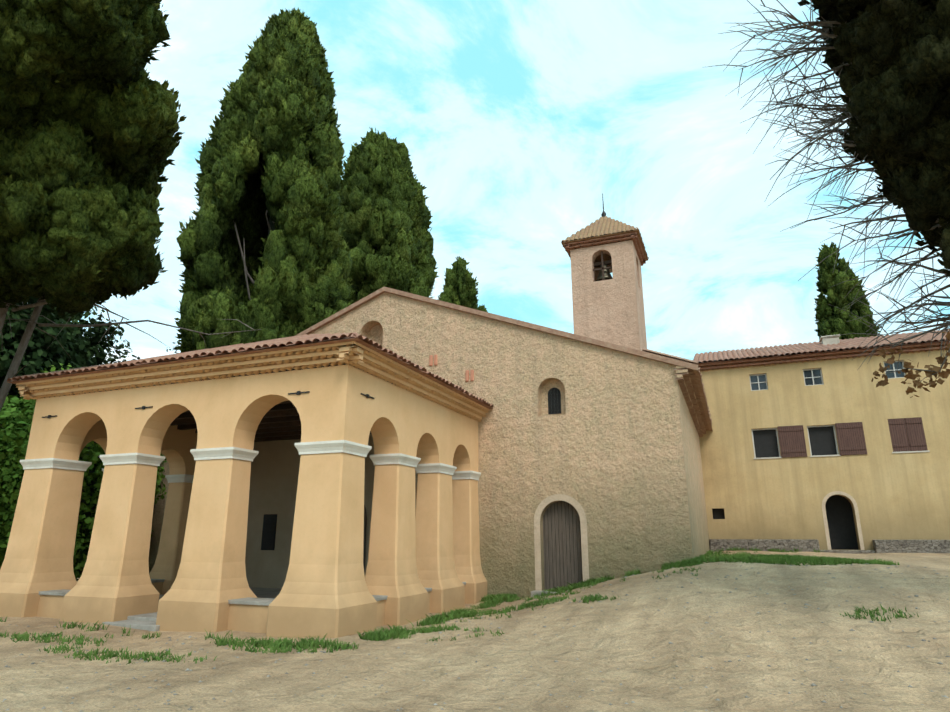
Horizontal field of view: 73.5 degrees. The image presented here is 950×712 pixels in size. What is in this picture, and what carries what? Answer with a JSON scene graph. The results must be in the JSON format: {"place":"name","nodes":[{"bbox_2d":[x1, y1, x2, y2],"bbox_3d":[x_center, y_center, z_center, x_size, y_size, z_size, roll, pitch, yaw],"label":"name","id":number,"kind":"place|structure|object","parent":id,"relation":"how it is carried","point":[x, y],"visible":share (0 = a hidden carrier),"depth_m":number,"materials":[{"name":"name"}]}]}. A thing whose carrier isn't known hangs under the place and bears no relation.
{"place":"outdoors","nodes":[
{"label":"outdoors","id":0,"kind":"place"},
{"bbox_2d":[440,256,485,311],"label":"small cypress foliage puffs","id":1,"kind":"object","parent":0,"point":[460,261],"visible":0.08,"depth_m":60.58,"materials":[{"name":"green plant"}]},
{"bbox_2d":[0,550,949,711],"bbox_3d":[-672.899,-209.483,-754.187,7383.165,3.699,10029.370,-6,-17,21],"label":"ground","id":2,"kind":"structure","parent":0,"point":[632,633],"depth_m":8.56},
{"bbox_2d":[0,404,29,502],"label":"shrub","id":3,"kind":"object","parent":2,"relation":"on","point":[19,442],"visible":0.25,"depth_m":19.17,"materials":[{"name":"green plant"}]},
{"bbox_2d":[0,296,62,385],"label":"tree","id":4,"kind":"object","parent":2,"relation":"on","point":[16,327],"visible":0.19,"depth_m":24.13,"materials":[{"name":"green plant"}]},
{"bbox_2d":[0,358,82,578],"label":"shrub","id":5,"kind":"object","parent":2,"relation":"on","point":[53,368],"depth_m":24.67,"materials":[{"name":"green plant"}]},
{"bbox_2d":[0,296,92,399],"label":"tree","id":6,"kind":"object","parent":2,"relation":"on","point":[58,353],"depth_m":26.39,"materials":[{"name":"green plant"}]},
{"bbox_2d":[0,372,166,580],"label":"shrub","id":7,"kind":"object","parent":2,"relation":"on","point":[13,471],"depth_m":19.10,"materials":[{"name":"green plant"}]},
{"bbox_2d":[27,303,139,562],"bbox_3d":[-21.344,4.745,31.115,8.951,16.434,9.665,-6,-17,21],"label":"tree","id":8,"kind":"object","parent":2,"relation":"on","point":[92,336],"visible":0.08,"depth_m":32.59,"materials":[{"name":"green plant"}]},
{"bbox_2d":[0,296,260,425],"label":"old cypress","id":9,"kind":"object","parent":2,"relation":"on","point":[12,372],"visible":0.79,"depth_m":16.41,"materials":[{"name":"brown wood"}]},
{"bbox_2d":[166,339,181,354],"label":"tree","id":10,"kind":"object","parent":2,"relation":"on","point":[178,341],"depth_m":43.91,"materials":[{"name":"green plant"}]},
{"bbox_2d":[0,364,486,637],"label":"arcaded portico","id":11,"kind":"structure","parent":2,"relation":"on","point":[432,540],"depth_m":13.50,"materials":[{"name":"beige paint"}]},
{"bbox_2d":[42,391,373,417],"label":"tie rod anchors","id":12,"kind":"object","parent":11,"relation":"attached to","point":[296,393],"visible":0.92,"depth_m":12.96,"materials":[{"name":"black metal"}]},
{"bbox_2d":[16,341,488,419],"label":"cornice","id":13,"kind":"structure","parent":11,"relation":"on","point":[300,364],"depth_m":13.59,"materials":[{"name":"beige paint"}]},
{"bbox_2d":[16,343,488,421],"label":"roof eaves","id":14,"kind":"object","parent":11,"relation":"on","point":[362,368],"visible":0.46,"depth_m":13.87,"materials":[{"name":"beige paint"}]},
{"bbox_2d":[6,332,492,406],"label":"porch roof tiles","id":15,"kind":"object","parent":14,"relation":"on","point":[292,340],"visible":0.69,"depth_m":14.02,"materials":[{"name":"brown tile"}]},
{"bbox_2d":[7,338,492,408],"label":"porch roof deck","id":16,"kind":"structure","parent":14,"relation":"on","point":[299,345],"depth_m":13.55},
{"bbox_2d":[44,363,465,441],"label":"porch ceiling beams","id":17,"kind":"structure","parent":11,"relation":"attached to","point":[281,421],"depth_m":17.75,"materials":[{"name":"brown wood"}]},
{"bbox_2d":[39,579,465,630],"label":"porch floor slabs","id":18,"kind":"structure","parent":2,"relation":"on","point":[264,596],"depth_m":12.70,"materials":[{"name":"beige stone"}]},
{"bbox_2d":[233,161,275,299],"bbox_3d":[-10.540,-4.111,31.945,4.228,29.571,4.984,-6,-17,21],"label":"tree trunk","id":19,"kind":"object","parent":2,"relation":"on","point":[271,224],"visible":0.08,"depth_m":31.36,"materials":[{"name":"brown plant"}]},
{"bbox_2d":[176,10,352,351],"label":"tall cypress foliage puffs","id":20,"kind":"object","parent":19,"relation":"attached to","point":[295,191],"visible":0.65,"depth_m":30.84,"materials":[{"name":"green plant"}]},
{"bbox_2d":[174,7,355,352],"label":"tall cypress foliage sprays","id":21,"kind":"object","parent":20,"relation":"attached to","point":[273,18],"visible":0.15,"depth_m":31.35,"materials":[{"name":"green plant"}]},
{"bbox_2d":[337,131,435,304],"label":"cypress foliage puffs","id":22,"kind":"object","parent":2,"relation":"on","point":[376,177],"visible":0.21,"depth_m":42.19,"materials":[{"name":"green plant"}]},
{"bbox_2d":[339,128,438,303],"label":"cypress foliage sprays","id":23,"kind":"object","parent":22,"relation":"attached to","point":[348,180],"visible":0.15,"depth_m":43.08,"materials":[{"name":"green plant"}]},
{"bbox_2d":[149,292,709,597],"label":"nave walls","id":24,"kind":"structure","parent":2,"relation":"on","point":[613,449],"depth_m":17.51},
{"bbox_2d":[245,434,416,587],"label":"chapel front wall","id":25,"kind":"structure","parent":24,"relation":"attached to","point":[274,473],"depth_m":20.35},
{"bbox_2d":[261,514,276,549],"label":"porch side windows","id":26,"kind":"structure","parent":25,"relation":"in","point":[269,531],"depth_m":20.19,"materials":[{"name":"black glass"}]},
{"bbox_2d":[363,505,366,572],"bbox_3d":[-4.024,5.522,19.184,1.700,2.920,0.001,-6,-17,21],"label":"door","id":27,"kind":"structure","parent":24,"relation":"attached to","point":[365,527],"depth_m":18.92,"materials":[{"name":"brown wood"}]},
{"bbox_2d":[429,354,473,381],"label":"gable drain tiles","id":28,"kind":"object","parent":24,"relation":"attached to","point":[466,373],"visible":0.96,"depth_m":19.06,"materials":[{"name":"ceramic"}]},
{"bbox_2d":[295,287,712,430],"bbox_3d":[-0.555,1.161,26.217,18.850,3.741,13.070,-6,-17,21],"label":"roof edge","id":29,"kind":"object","parent":24,"relation":"on","point":[382,290],"depth_m":19.07,"materials":[{"name":"beige stone"}]},
{"bbox_2d":[642,348,711,425],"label":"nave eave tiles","id":30,"kind":"object","parent":29,"relation":"on","point":[671,356],"visible":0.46,"depth_m":17.16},
{"bbox_2d":[548,388,560,413],"bbox_3d":[2.269,1.277,18.178,0.380,0.770,0.001,-6,-17,21],"label":"window","id":31,"kind":"structure","parent":24,"relation":"in","point":[553,395],"depth_m":18.18,"materials":[{"name":"black glass"}]},
{"bbox_2d":[548,389,560,413],"bbox_3d":[2.260,1.290,18.152,0.380,0.730,0.015,-6,-17,21],"label":"window grille","id":32,"kind":"object","parent":24,"relation":"in","point":[557,404],"visible":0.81,"depth_m":18.12,"materials":[{"name":"black metal"}]},
{"bbox_2d":[534,494,588,589],"bbox_3d":[2.263,4.912,16.830,1.440,2.480,0.001,-6,-17,21],"label":"door surround","id":33,"kind":"object","parent":24,"relation":"attached to","point":[545,502],"visible":0.94,"depth_m":16.89,"materials":[{"name":"beige stone"}]},
{"bbox_2d":[543,501,582,589],"bbox_3d":[2.364,5.063,17.052,1.100,2.310,0.001,-6,-17,21],"label":"door","id":34,"kind":"structure","parent":24,"relation":"in","point":[562,545],"depth_m":17.05,"materials":[{"name":"wood"}]},
{"bbox_2d":[570,240,646,350],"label":"bell tower walls","id":35,"kind":"structure","parent":24,"relation":"on","point":[610,311],"depth_m":25.37,"materials":[{"name":"paint"}]},
{"bbox_2d":[593,251,611,279],"bbox_3d":[5.266,-3.591,26.064,1.000,1.350,0.435,-6,-17,21],"label":"tower bell yoke","id":36,"kind":"object","parent":35,"relation":"attached to","point":[602,262],"visible":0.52,"depth_m":25.98,"materials":[{"name":"brown wood"}]},
{"bbox_2d":[596,264,612,280],"bbox_3d":[5.317,-3.417,26.148,0.760,0.740,0.760,-6,-17,21],"label":"bell","id":37,"kind":"object","parent":36,"relation":"hanging from","point":[607,275],"visible":0.62,"depth_m":25.94,"materials":[{"name":"grey metal"}]},
{"bbox_2d":[564,234,645,265],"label":"tower genoise tiles","id":38,"kind":"object","parent":35,"relation":"on","point":[637,251],"visible":0.33,"depth_m":26.16,"materials":[{"name":"brown tile"}]},
{"bbox_2d":[561,216,648,259],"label":"tower roof tiles","id":39,"kind":"object","parent":38,"relation":"on","point":[602,226],"visible":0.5,"depth_m":26.34,"materials":[{"name":"beige tile"}]},
{"bbox_2d":[601,193,605,216],"bbox_3d":[5.593,-6.535,27.748,0.220,1.270,0.209,-6,-17,21],"label":"roof finial","id":40,"kind":"object","parent":39,"relation":"on","point":[603,214],"visible":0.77,"depth_m":27.61,"materials":[{"name":"grey metal"}]},
{"bbox_2d":[562,221,647,261],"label":"roof eaves","id":41,"kind":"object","parent":38,"relation":"on","point":[606,257],"depth_m":26.19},
{"bbox_2d":[564,232,645,262],"bbox_3d":[5.593,-4.340,27.131,2.940,0.179,2.940,-6,-17,21],"label":"cornice","id":42,"kind":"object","parent":35,"relation":"on","point":[602,241],"visible":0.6,"depth_m":25.90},
{"bbox_2d":[676,366,705,434],"bbox_3d":[7.510,1.770,21.564,0.425,0.325,10.950,-6,-17,21],"label":"genoise eave mortar","id":43,"kind":"object","parent":24,"relation":"attached to","point":[680,371],"visible":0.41,"depth_m":16.76,"materials":[{"name":"beige concrete"}]},
{"bbox_2d":[674,368,708,436],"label":"nave genoise tiles","id":44,"kind":"object","parent":24,"relation":"attached to","point":[701,418],"visible":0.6,"depth_m":19.83,"materials":[{"name":"brown tile"}]},
{"bbox_2d":[0,547,918,664],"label":"grass tufts","id":45,"kind":"object","parent":2,"relation":"on","point":[385,634],"visible":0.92,"depth_m":11.51,"materials":[{"name":"green plant"}]},
{"bbox_2d":[437,256,486,311],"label":"cypress foliage sprays","id":46,"kind":"object","parent":2,"relation":"on","point":[457,297],"visible":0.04,"depth_m":60.49,"materials":[{"name":"green plant"}]},
{"bbox_2d":[2,563,949,711],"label":"pebbles","id":47,"kind":"object","parent":2,"relation":"on","point":[746,696],"visible":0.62,"depth_m":8.61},
{"bbox_2d":[531,590,556,596],"bbox_3d":[2.209,6.354,16.284,1.500,0.610,0.400,-6,-17,21],"label":"doorstep","id":48,"kind":"object","parent":2,"relation":"on","point":[534,592],"visible":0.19,"depth_m":16.41,"materials":[{"name":"grey stone"}]},
{"bbox_2d":[699,346,949,549],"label":"hermitage walls","id":49,"kind":"structure","parent":2,"relation":"on","point":[900,496],"depth_m":24.66,"materials":[{"name":"yellow paint"}]},
{"bbox_2d":[712,426,858,549],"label":"dark openings","id":50,"kind":"object","parent":49,"relation":"in","point":[841,524],"visible":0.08,"depth_m":24.86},
{"bbox_2d":[699,339,948,363],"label":"tiled roof","id":51,"kind":"structure","parent":49,"relation":"on","point":[780,355],"depth_m":26.28,"materials":[{"name":"brown tile"}]},
{"bbox_2d":[693,329,948,361],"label":"hermitage roof tiles","id":52,"kind":"object","parent":51,"relation":"on","point":[855,342],"visible":0.79,"depth_m":27.32,"materials":[{"name":"brown tile"}]},
{"bbox_2d":[819,334,839,352],"bbox_3d":[15.596,-0.247,27.852,0.740,1.180,0.750,-6,-17,21],"label":"chimney","id":53,"kind":"object","parent":52,"relation":"on","point":[830,339],"visible":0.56,"depth_m":27.67,"materials":[{"name":"beige paint"}]},
{"bbox_2d":[699,342,949,370],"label":"roof eave","id":54,"kind":"object","parent":49,"relation":"attached to","point":[825,354],"depth_m":25.39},
{"bbox_2d":[749,360,905,457],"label":"window frames","id":55,"kind":"structure","parent":49,"relation":"in","point":[812,377],"depth_m":25.50,"materials":[{"name":"white wood"}]},
{"bbox_2d":[750,362,903,389],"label":"window panes","id":56,"kind":"structure","parent":55,"relation":"in","point":[808,381],"depth_m":25.61,"materials":[{"name":"glass"}]},
{"bbox_2d":[754,450,929,458],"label":"window sills","id":57,"kind":"structure","parent":49,"relation":"attached to","point":[840,455],"depth_m":24.56,"materials":[{"name":"white stone"}]},
{"bbox_2d":[822,491,864,549],"bbox_3d":[13.753,6.155,23.874,1.200,2.140,0.001,-6,-17,21],"label":"door surround","id":58,"kind":"object","parent":49,"relation":"attached to","point":[850,497],"visible":1,"depth_m":23.91,"materials":[{"name":"beige stone"}]},
{"bbox_2d":[777,417,927,457],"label":"window shutters","id":59,"kind":"object","parent":49,"relation":"attached to","point":[851,438],"visible":0.92,"depth_m":24.32,"materials":[{"name":"brown wood"}]},
{"bbox_3d":[-10.671,-6.293,15.404,5.558,7.473,6.307,-6,-17,21],"label":"old cypress","id":60,"kind":"object","parent":2,"relation":"on","visible":0},
{"bbox_2d":[0,0,179,312],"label":"tree foliage","id":61,"kind":"object","parent":60,"relation":"attached to","point":[18,219],"visible":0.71,"depth_m":13.95,"materials":[{"name":"green plant"}]},
{"bbox_2d":[0,0,185,318],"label":"cypress foliage sprays","id":62,"kind":"object","parent":60,"relation":"attached to","point":[138,27],"visible":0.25,"depth_m":14.19,"materials":[{"name":"green plant"}]},
{"bbox_2d":[71,0,949,363],"label":"sky","id":63,"kind":"structure","parent":0,"point":[515,118],"materials":[{"name":"blue"}]},
{"bbox_2d":[708,0,949,378],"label":"bare branches","id":64,"kind":"object","parent":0,"point":[835,118],"visible":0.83,"depth_m":9.66,"materials":[{"name":"brown wood"}]},
{"bbox_2d":[871,331,949,397],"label":"leaves","id":65,"kind":"object","parent":64,"relation":"hanging from","point":[913,377],"visible":0.94,"depth_m":8.60,"materials":[{"name":"brown plant"}]},
{"bbox_2d":[882,348,949,385],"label":"hanging twig","id":66,"kind":"object","parent":64,"relation":"attached to","point":[925,370],"visible":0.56,"depth_m":8.45,"materials":[{"name":"brown wood"}]},
{"bbox_2d":[709,539,949,553],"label":"stone wall base","id":67,"kind":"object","parent":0,"point":[896,546],"depth_m":23.61,"materials":[{"name":"grey stone"}]},
{"bbox_2d":[797,0,949,277],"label":"old cypress right foliage sprays","id":68,"kind":"object","parent":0,"point":[907,87],"visible":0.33,"depth_m":8.30,"materials":[{"name":"green plant"}]},
{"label":"cypress trunk","id":69,"kind":"object","parent":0,"visible":0},
{"bbox_2d":[816,246,877,339],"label":"cypress tree","id":70,"kind":"object","parent":69,"relation":"attached to","point":[850,299],"visible":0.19,"depth_m":41.73,"materials":[{"name":"green plant"}]},
{"bbox_2d":[814,242,879,338],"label":"cypress foliage sprays","id":71,"kind":"object","parent":69,"relation":"attached to","point":[824,265],"visible":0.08,"depth_m":41.89,"materials":[{"name":"green plant"}]},
{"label":"old cypress trunk","id":72,"kind":"object","parent":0,"visible":0},
{"bbox_2d":[810,0,949,269],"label":"tree foliage","id":73,"kind":"object","parent":72,"relation":"attached to","point":[883,53],"visible":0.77,"depth_m":8.21,"materials":[{"name":"green plant"}]}
]}

